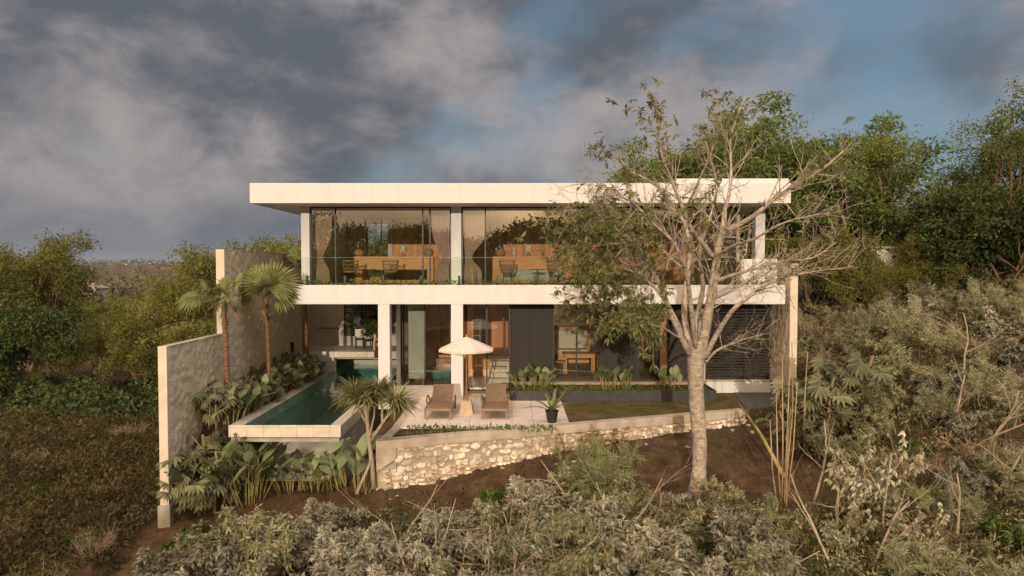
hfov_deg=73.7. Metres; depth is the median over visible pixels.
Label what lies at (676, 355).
dark door
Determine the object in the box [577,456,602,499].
dead branch
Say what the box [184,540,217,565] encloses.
shrub
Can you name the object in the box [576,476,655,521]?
shrub
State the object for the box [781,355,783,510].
bamboo stake
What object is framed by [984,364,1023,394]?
shrub
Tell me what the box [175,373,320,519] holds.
planting bed
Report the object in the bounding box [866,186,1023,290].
dark tree
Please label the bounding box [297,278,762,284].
ground cover
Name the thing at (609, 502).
shrub
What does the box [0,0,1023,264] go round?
sky
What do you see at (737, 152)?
spreading tree
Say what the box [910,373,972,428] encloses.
shrub
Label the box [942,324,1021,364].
shrub
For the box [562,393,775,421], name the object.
lawn
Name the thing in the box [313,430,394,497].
broadleaf plant
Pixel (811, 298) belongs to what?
shrub
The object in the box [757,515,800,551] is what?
shrub
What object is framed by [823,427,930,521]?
shrub
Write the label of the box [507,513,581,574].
shrub
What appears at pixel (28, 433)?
weeds
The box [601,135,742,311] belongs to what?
spreading tree
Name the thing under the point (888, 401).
shrub
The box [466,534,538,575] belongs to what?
shrub
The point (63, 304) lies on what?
field tree
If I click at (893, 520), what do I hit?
dead branch
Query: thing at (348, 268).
rattan chair
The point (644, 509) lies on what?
dead branch
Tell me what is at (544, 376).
broadleaf plant
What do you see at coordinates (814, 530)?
dead branch
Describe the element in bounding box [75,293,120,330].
field tree
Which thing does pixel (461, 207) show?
window
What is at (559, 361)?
dining chair
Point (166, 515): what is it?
wall footing
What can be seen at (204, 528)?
shrub
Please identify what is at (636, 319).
broad tree
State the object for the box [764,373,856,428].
fan palm shrub
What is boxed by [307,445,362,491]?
broadleaf plant
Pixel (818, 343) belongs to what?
shrub
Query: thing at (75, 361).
field tree
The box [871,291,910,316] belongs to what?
shrub
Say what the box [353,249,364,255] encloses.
basket
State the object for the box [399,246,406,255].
table lamp
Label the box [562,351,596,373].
dining table
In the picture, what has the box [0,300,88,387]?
dark tree
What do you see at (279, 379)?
broadleaf plant
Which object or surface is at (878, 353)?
shrub
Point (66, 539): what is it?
shrub
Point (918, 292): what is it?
shrub
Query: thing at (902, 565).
shrub
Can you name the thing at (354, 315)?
field tree
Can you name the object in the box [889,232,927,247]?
dark tree
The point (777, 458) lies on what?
bamboo stake
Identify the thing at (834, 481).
shrubs
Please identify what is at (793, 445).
bamboo stake
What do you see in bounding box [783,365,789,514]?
bamboo stake
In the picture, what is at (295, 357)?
fan palm shrub
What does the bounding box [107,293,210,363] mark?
field tree
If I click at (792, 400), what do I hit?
bamboo stake
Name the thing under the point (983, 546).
shrub
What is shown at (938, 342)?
shrub
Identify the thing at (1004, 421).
dead branch
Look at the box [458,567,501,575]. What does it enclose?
shrub
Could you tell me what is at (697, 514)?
shrub
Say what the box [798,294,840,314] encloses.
shrub
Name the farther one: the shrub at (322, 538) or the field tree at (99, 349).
the field tree at (99, 349)
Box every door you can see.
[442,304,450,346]
[667,304,689,379]
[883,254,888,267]
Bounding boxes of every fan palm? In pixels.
[175,267,252,415]
[241,259,301,401]
[284,247,308,377]
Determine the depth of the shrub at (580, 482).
15.18 m
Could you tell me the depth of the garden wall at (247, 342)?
23.25 m
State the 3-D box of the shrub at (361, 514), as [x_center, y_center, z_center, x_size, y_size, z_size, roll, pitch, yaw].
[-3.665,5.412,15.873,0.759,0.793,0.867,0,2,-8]
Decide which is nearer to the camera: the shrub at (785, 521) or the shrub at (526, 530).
the shrub at (526, 530)
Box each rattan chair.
[342,260,358,279]
[382,260,398,282]
[499,260,514,282]
[546,260,561,282]
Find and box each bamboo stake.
[770,420,778,512]
[776,392,782,514]
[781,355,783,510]
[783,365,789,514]
[785,420,791,515]
[787,382,797,501]
[787,409,790,458]
[789,341,793,457]
[803,351,807,455]
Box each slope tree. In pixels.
[745,113,940,300]
[905,76,1023,285]
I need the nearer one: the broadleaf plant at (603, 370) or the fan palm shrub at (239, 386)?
the fan palm shrub at (239, 386)
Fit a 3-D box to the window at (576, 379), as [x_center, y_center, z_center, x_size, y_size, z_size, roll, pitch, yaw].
[2.275,1.861,23.932,1.690,2.790,0.070,0,2,0]
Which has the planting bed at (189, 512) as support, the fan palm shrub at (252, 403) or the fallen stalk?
the fan palm shrub at (252, 403)
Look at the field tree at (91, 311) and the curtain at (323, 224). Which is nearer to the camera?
the curtain at (323, 224)
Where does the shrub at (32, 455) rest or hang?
on the ground at (536, 470)
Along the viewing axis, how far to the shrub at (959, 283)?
28.71 m
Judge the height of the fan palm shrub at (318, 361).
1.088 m
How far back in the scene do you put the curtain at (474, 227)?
23.88 m
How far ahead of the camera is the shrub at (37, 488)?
20.05 m
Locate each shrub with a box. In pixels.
[0,512,32,538]
[4,441,50,465]
[9,553,72,575]
[26,484,44,496]
[58,529,89,548]
[70,516,119,561]
[77,529,118,549]
[95,482,126,496]
[105,422,126,436]
[120,420,146,434]
[131,546,193,575]
[153,442,199,515]
[154,428,269,491]
[156,463,244,516]
[160,528,196,551]
[163,546,217,575]
[173,504,239,553]
[173,567,212,575]
[178,522,214,534]
[179,539,242,575]
[181,432,265,503]
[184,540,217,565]
[193,379,250,428]
[194,435,272,471]
[199,380,250,418]
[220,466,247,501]
[222,504,298,575]
[222,550,277,575]
[229,381,257,415]
[230,375,271,410]
[231,516,280,544]
[236,509,295,540]
[241,375,285,405]
[242,366,282,400]
[245,380,270,405]
[251,534,290,575]
[257,362,289,380]
[260,363,305,388]
[260,373,288,397]
[271,363,293,384]
[272,357,297,387]
[279,519,328,575]
[281,352,320,383]
[282,352,309,378]
[289,542,370,575]
[293,497,343,542]
[297,510,319,527]
[308,354,322,376]
[309,524,363,565]
[313,520,406,575]
[324,539,419,575]
[338,506,370,531]
[345,523,389,544]
[367,562,414,575]
[379,531,399,563]
[380,512,411,531]
[383,520,424,545]
[387,538,425,575]
[391,530,436,575]
[396,512,421,529]
[407,528,434,544]
[417,508,483,564]
[422,525,486,575]
[422,554,473,575]
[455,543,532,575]
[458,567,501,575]
[460,526,484,565]
[465,498,493,527]
[466,499,535,574]
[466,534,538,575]
[473,505,532,561]
[478,482,510,510]
[497,485,526,498]
[499,493,529,510]
[502,475,567,535]
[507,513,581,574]
[515,561,592,575]
[519,504,561,545]
[522,503,564,547]
[529,509,614,575]
[537,504,608,575]
[547,460,602,502]
[549,429,645,495]
[560,489,626,524]
[567,507,654,575]
[574,473,629,501]
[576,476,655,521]
[587,564,606,575]
[599,469,662,539]
[600,526,680,575]
[605,557,645,575]
[618,489,681,555]
[627,492,665,513]
[631,517,699,574]
[635,549,730,575]
[642,502,706,544]
[646,557,667,575]
[657,501,715,551]
[660,491,692,511]
[664,498,689,513]
[671,494,701,508]
[681,545,705,571]
[685,535,747,575]
[694,474,739,508]
[696,499,713,522]
[706,504,793,574]
[709,504,738,521]
[714,518,807,575]
[717,554,754,575]
[719,552,775,575]
[726,490,764,515]
[732,537,793,575]
[740,491,783,529]
[754,406,824,455]
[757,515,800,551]
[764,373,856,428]
[776,513,789,528]
[778,377,881,436]
[797,303,827,334]
[797,307,840,341]
[797,320,848,339]
[797,330,844,355]
[797,335,822,358]
[797,340,852,374]
[798,292,833,311]
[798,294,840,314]
[802,352,895,401]
[802,417,866,461]
[807,355,859,374]
[814,385,852,428]
[819,295,869,319]
[820,305,855,329]
[820,508,877,563]
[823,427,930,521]
[825,324,874,355]
[825,473,896,511]
[829,435,886,470]
[838,331,886,360]
[840,505,890,543]
[842,296,899,339]
[843,374,906,421]
[846,295,872,311]
[846,405,894,446]
[857,485,917,523]
[864,337,911,371]
[866,295,901,310]
[866,340,912,385]
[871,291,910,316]
[873,298,933,343]
[878,532,970,575]
[883,434,952,485]
[884,325,928,351]
[884,489,978,549]
[885,501,949,557]
[890,279,947,302]
[890,435,937,463]
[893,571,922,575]
[898,306,948,327]
[900,481,981,532]
[904,279,959,304]
[905,372,964,403]
[906,294,953,316]
[909,360,955,378]
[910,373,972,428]
[913,315,969,336]
[918,302,975,332]
[918,318,970,359]
[922,521,994,569]
[923,455,997,497]
[929,477,991,538]
[930,289,987,316]
[936,416,1022,469]
[937,410,994,441]
[938,298,968,311]
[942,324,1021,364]
[946,549,1023,575]
[947,265,993,299]
[951,347,996,380]
[953,295,1012,332]
[958,276,1016,315]
[958,288,1000,300]
[958,356,1013,408]
[959,277,1023,297]
[969,305,1023,345]
[972,441,1023,484]
[975,511,1023,553]
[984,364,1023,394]
[986,272,1023,298]
[990,370,1023,425]
[991,466,1023,508]
[998,341,1023,371]
[1002,295,1017,313]
[1006,275,1023,296]
[1010,282,1023,305]
[1010,291,1023,320]
[1016,308,1023,342]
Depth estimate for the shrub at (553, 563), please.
11.70 m
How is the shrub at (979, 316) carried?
on the ground at (536, 470)
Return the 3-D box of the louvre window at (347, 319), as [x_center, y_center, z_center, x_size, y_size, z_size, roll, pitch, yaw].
[-6.650,1.196,30.314,1.600,1.870,0.080,0,2,0]
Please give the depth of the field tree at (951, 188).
32.65 m
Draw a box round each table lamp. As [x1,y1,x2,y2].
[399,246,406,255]
[524,246,531,255]
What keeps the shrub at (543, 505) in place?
on the ground at (536, 470)
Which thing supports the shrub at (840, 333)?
on the ground at (536, 470)
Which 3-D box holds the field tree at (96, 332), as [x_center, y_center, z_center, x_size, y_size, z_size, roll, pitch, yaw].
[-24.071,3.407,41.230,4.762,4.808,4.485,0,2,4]
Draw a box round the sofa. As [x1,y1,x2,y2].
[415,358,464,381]
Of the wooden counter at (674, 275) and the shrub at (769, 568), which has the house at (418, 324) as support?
the wooden counter at (674, 275)
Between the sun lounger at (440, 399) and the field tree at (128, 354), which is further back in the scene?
the field tree at (128, 354)
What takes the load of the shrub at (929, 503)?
on the ground at (536, 470)
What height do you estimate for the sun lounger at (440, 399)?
0.714 m
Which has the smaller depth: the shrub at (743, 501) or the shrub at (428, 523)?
the shrub at (428, 523)
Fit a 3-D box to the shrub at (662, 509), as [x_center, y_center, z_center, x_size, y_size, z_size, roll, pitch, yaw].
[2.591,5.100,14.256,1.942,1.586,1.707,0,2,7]
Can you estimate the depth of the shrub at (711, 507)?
15.10 m
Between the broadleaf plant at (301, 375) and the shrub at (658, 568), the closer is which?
the shrub at (658, 568)
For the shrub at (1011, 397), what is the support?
on the ground at (536, 470)
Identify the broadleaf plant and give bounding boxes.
[171,436,245,514]
[214,386,256,426]
[216,437,294,507]
[233,378,274,414]
[243,374,282,406]
[260,373,290,398]
[268,452,314,495]
[275,366,307,390]
[287,452,337,493]
[293,360,311,385]
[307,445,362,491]
[310,354,327,378]
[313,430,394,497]
[506,363,546,389]
[523,362,561,389]
[593,365,619,389]
[616,364,638,388]
[658,364,681,389]
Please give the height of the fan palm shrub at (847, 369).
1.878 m
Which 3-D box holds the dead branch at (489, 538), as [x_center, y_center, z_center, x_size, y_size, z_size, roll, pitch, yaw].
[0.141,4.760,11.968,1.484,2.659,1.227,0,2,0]
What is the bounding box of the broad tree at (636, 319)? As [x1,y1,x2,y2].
[514,77,884,501]
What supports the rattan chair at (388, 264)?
on the house at (418, 324)
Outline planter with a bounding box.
[511,383,716,401]
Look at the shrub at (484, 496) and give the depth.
15.80 m
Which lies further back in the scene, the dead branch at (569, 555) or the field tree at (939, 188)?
the field tree at (939, 188)
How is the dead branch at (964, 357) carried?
on the ground at (536, 470)
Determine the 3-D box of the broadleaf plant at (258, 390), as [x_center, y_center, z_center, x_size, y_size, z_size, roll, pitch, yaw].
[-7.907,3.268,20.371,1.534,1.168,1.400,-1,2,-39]
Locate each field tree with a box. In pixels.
[0,227,109,380]
[0,242,64,315]
[10,267,90,371]
[23,335,102,384]
[72,323,111,372]
[74,298,101,307]
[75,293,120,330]
[77,310,136,376]
[88,286,147,363]
[91,300,195,385]
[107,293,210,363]
[114,272,215,333]
[123,230,300,330]
[132,284,179,321]
[134,305,216,348]
[143,258,216,324]
[194,230,300,327]
[284,224,387,332]
[297,236,382,330]
[310,305,376,345]
[572,304,587,325]
[740,212,862,313]
[795,228,890,315]
[853,252,923,305]
[876,225,970,299]
[902,152,1023,277]
[905,177,1003,212]
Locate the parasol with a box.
[439,334,492,414]
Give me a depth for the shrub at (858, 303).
30.28 m
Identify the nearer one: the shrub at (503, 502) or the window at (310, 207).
the shrub at (503, 502)
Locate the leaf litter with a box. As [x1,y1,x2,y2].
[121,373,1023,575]
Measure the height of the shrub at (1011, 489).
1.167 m
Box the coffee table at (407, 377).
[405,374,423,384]
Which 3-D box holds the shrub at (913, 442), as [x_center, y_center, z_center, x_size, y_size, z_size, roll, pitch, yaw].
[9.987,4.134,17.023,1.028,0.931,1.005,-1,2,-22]
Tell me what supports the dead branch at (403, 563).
on the ground at (536, 470)
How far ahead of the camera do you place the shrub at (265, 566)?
13.45 m
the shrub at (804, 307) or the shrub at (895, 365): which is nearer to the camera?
the shrub at (895, 365)
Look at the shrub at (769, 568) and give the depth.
12.15 m
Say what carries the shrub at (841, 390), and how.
on the ground at (536, 470)
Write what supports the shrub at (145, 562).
on the ground at (536, 470)
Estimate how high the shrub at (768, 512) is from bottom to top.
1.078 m
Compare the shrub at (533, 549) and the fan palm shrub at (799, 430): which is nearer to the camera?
the shrub at (533, 549)
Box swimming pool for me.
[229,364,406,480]
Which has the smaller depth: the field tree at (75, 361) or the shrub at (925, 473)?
the shrub at (925, 473)
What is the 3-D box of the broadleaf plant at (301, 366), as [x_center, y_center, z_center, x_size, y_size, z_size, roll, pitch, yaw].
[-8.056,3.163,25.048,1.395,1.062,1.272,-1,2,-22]
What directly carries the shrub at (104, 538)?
on the ground at (536, 470)
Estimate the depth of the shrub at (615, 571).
11.84 m
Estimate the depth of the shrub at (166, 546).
16.05 m
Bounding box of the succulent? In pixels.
[471,269,473,283]
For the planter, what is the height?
0.580 m
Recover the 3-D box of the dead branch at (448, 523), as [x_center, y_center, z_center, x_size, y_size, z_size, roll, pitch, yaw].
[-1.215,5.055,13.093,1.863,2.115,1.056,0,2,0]
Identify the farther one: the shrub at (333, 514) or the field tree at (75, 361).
the field tree at (75, 361)
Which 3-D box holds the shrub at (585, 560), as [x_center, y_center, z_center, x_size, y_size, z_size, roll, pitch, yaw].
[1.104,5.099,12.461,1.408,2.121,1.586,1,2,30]
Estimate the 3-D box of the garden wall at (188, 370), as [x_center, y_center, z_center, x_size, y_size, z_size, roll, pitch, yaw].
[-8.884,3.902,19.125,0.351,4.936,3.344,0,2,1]
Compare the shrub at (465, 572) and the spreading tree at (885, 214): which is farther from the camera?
the spreading tree at (885, 214)
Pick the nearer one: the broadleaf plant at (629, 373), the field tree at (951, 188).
the broadleaf plant at (629, 373)
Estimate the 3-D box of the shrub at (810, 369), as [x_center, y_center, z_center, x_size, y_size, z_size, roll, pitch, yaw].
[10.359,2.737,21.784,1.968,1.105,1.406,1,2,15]
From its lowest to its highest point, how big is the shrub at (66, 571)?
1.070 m
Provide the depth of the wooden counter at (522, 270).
25.46 m
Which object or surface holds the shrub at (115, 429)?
on the ground at (536, 470)
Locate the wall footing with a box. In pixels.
[157,501,177,527]
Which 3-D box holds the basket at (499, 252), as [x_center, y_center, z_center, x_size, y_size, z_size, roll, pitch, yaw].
[-0.439,-1.319,25.771,0.400,0.265,0.394,0,2,0]
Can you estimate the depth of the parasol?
19.91 m
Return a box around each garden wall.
[158,334,223,504]
[216,249,309,380]
[719,264,797,393]
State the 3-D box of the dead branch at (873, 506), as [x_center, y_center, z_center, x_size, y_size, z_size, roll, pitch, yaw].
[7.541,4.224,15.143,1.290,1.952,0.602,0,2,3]
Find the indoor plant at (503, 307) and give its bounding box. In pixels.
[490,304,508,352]
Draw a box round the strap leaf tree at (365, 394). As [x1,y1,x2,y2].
[330,372,423,494]
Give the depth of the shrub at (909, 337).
22.56 m
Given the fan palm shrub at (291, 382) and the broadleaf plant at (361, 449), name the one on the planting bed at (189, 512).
the fan palm shrub at (291, 382)
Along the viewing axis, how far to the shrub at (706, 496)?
15.75 m
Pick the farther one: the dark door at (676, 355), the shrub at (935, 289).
the shrub at (935, 289)
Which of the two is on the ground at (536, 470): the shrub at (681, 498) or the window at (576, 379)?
the shrub at (681, 498)
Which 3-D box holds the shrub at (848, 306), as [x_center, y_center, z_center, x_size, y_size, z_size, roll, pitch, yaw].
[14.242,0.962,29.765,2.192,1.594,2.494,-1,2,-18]
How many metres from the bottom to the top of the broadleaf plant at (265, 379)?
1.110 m
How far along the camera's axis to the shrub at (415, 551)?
13.06 m
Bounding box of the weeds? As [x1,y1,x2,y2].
[0,402,159,575]
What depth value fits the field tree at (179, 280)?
40.64 m
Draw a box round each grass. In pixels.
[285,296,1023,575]
[406,422,530,435]
[564,394,737,412]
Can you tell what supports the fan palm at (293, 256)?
on the planting bed at (189, 512)
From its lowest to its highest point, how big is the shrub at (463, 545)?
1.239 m
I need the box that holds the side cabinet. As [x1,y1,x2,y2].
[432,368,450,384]
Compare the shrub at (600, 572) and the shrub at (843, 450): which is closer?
the shrub at (600, 572)
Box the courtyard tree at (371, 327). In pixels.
[360,306,377,359]
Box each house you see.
[76,283,110,301]
[250,179,790,408]
[855,246,901,300]
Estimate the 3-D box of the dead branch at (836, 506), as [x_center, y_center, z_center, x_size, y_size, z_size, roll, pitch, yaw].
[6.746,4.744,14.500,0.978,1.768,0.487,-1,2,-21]
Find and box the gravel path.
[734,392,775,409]
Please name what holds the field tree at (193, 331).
on the ground at (536, 470)
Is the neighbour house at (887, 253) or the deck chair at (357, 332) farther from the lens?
the neighbour house at (887, 253)
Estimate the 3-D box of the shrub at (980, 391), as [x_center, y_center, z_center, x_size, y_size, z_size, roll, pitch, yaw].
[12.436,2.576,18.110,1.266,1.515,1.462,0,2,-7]
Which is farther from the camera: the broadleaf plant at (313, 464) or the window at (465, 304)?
the window at (465, 304)
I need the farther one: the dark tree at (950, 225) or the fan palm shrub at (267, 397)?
the dark tree at (950, 225)
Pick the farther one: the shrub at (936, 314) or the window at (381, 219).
the window at (381, 219)
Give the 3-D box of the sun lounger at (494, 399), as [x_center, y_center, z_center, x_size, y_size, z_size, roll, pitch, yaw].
[-0.500,3.373,20.358,0.869,0.714,1.834,0,2,0]
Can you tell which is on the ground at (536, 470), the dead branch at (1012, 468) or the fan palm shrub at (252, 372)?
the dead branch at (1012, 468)
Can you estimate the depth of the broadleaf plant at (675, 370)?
22.68 m
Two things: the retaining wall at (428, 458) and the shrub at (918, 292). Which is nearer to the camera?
the retaining wall at (428, 458)
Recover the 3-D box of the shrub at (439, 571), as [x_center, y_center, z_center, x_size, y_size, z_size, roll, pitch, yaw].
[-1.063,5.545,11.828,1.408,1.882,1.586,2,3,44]
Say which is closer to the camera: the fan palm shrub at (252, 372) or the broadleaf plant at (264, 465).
the broadleaf plant at (264, 465)
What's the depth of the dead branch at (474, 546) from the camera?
12.33 m
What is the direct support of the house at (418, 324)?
on the ground at (536, 470)
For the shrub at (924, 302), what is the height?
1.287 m
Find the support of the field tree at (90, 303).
on the ground at (536, 470)
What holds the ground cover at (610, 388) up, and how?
in the planter
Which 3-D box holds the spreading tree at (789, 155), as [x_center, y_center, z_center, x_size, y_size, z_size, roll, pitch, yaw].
[13.524,-3.545,34.348,9.543,10.933,11.477,-1,2,-34]
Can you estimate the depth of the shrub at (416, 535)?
13.73 m
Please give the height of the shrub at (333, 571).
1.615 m
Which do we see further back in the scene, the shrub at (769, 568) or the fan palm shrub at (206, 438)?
the fan palm shrub at (206, 438)
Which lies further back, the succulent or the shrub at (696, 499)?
the succulent
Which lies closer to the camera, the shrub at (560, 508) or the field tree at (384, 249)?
the shrub at (560, 508)
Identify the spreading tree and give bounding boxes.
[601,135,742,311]
[612,127,810,340]
[654,90,909,258]
[686,107,886,256]
[740,110,954,302]
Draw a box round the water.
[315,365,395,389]
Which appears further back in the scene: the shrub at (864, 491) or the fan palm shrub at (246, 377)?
the fan palm shrub at (246, 377)
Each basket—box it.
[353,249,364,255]
[424,248,433,255]
[495,249,505,255]
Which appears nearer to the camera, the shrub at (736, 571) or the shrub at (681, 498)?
the shrub at (736, 571)
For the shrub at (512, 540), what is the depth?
13.58 m
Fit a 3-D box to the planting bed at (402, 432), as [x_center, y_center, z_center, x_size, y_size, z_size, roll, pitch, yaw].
[-1.565,4.129,18.069,3.130,0.550,1.114,0,2,0]
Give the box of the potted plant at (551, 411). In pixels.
[523,388,567,422]
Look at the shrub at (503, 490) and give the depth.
16.17 m
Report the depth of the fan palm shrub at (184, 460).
18.00 m
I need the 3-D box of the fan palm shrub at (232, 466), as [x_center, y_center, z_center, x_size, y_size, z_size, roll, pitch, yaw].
[-7.756,4.967,18.323,2.466,2.135,2.191,-1,2,-19]
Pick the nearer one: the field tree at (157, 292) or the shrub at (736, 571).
the shrub at (736, 571)
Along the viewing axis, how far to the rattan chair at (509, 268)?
24.30 m
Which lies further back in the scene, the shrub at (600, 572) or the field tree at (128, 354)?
the field tree at (128, 354)
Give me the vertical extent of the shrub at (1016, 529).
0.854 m
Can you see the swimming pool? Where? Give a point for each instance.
(303, 420)
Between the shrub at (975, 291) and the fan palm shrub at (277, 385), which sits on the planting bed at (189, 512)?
the fan palm shrub at (277, 385)
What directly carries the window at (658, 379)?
in the house at (418, 324)
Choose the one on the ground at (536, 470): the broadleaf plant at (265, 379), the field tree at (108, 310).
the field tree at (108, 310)
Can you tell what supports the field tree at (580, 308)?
on the ground at (536, 470)
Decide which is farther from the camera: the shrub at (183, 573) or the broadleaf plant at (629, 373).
the broadleaf plant at (629, 373)
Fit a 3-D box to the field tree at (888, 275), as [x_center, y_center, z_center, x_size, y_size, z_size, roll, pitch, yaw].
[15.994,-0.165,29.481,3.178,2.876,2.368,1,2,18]
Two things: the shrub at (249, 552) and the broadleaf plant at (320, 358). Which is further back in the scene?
the broadleaf plant at (320, 358)
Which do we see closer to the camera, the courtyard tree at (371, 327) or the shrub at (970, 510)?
the shrub at (970, 510)
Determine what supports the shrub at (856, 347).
on the ground at (536, 470)
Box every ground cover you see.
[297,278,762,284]
[406,422,557,433]
[510,383,709,393]
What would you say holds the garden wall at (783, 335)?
on the ground at (536, 470)
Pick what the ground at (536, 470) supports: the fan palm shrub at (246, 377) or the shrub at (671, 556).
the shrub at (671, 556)
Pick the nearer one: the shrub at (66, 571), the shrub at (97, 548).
the shrub at (66, 571)
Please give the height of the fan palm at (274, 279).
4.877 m
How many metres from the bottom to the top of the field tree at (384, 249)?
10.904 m
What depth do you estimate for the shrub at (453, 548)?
13.07 m
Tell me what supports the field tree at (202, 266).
on the ground at (536, 470)
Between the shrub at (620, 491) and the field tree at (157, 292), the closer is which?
the shrub at (620, 491)
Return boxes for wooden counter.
[354,256,435,282]
[492,256,572,282]
[600,258,680,282]
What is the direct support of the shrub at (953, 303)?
on the ground at (536, 470)
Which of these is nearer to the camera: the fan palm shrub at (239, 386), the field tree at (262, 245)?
the fan palm shrub at (239, 386)
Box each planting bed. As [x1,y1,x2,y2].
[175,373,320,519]
[393,429,474,436]
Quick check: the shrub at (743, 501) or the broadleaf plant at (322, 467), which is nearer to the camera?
the shrub at (743, 501)
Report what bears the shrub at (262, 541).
on the ground at (536, 470)
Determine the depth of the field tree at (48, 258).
39.31 m
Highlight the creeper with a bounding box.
[0,366,158,418]
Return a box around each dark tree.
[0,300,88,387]
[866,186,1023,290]
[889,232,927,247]
[914,181,1023,296]
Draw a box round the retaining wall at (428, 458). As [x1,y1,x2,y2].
[376,399,746,490]
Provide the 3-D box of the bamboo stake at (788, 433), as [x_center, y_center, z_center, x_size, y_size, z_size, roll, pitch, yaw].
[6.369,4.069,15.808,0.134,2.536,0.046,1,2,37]
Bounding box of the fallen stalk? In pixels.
[738,402,784,478]
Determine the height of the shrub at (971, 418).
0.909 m
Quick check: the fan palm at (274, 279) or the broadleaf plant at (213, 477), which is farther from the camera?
the fan palm at (274, 279)
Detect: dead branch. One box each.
[334,486,418,573]
[403,474,456,539]
[404,491,492,574]
[437,507,487,565]
[449,522,491,566]
[481,519,551,575]
[503,485,535,563]
[512,460,570,503]
[533,530,612,565]
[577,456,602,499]
[635,447,693,521]
[781,533,863,575]
[782,454,833,574]
[796,396,846,501]
[807,471,854,529]
[828,439,887,518]
[849,435,909,542]
[865,484,931,575]
[905,461,967,536]
[931,313,1022,391]
[942,355,983,442]
[960,381,1023,458]
[970,440,1023,497]
[987,378,1023,449]
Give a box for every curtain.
[315,212,331,282]
[431,212,449,282]
[463,212,484,282]
[633,212,654,282]
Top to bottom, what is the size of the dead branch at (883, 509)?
2.189 m
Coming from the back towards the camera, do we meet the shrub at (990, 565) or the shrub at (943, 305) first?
the shrub at (943, 305)
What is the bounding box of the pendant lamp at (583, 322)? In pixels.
[578,306,589,324]
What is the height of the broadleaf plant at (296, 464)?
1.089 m
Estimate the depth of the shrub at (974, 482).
14.97 m
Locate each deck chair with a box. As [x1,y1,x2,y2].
[355,329,364,348]
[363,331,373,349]
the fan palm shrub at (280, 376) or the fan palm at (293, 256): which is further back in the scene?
the fan palm at (293, 256)
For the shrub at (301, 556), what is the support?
on the ground at (536, 470)
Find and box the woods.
[3,213,904,347]
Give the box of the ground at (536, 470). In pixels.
[0,264,1023,575]
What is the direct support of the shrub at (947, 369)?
on the ground at (536, 470)
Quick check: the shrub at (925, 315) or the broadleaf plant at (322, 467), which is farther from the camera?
the shrub at (925, 315)
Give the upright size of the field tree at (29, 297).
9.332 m
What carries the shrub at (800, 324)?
on the ground at (536, 470)
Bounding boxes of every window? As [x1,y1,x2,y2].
[310,207,450,283]
[344,304,377,335]
[367,218,387,276]
[401,304,425,384]
[461,207,736,283]
[465,304,509,390]
[553,304,600,380]
[554,305,589,326]
[638,304,659,380]
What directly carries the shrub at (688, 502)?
on the ground at (536, 470)
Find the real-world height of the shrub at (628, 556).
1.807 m
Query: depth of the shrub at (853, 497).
15.33 m
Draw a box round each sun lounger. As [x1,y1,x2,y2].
[424,384,455,418]
[480,384,509,418]
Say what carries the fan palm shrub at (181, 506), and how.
on the planting bed at (189, 512)
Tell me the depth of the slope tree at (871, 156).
30.43 m
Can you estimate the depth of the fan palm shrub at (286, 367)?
23.88 m
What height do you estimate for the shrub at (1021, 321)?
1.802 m
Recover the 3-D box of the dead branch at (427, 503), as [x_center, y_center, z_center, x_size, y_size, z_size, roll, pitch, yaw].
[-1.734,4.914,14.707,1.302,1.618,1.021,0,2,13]
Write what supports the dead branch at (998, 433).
on the ground at (536, 470)
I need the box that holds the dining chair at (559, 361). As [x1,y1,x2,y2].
[554,349,564,373]
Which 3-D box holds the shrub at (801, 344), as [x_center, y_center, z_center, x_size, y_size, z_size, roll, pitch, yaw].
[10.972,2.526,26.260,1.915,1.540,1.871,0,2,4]
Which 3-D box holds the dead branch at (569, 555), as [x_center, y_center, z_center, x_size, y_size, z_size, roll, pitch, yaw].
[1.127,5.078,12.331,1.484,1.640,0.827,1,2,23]
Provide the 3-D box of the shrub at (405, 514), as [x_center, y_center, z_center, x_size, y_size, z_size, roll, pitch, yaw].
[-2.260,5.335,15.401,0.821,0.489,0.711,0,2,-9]
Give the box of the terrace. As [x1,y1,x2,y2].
[400,395,568,429]
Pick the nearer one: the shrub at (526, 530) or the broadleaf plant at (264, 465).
the shrub at (526, 530)

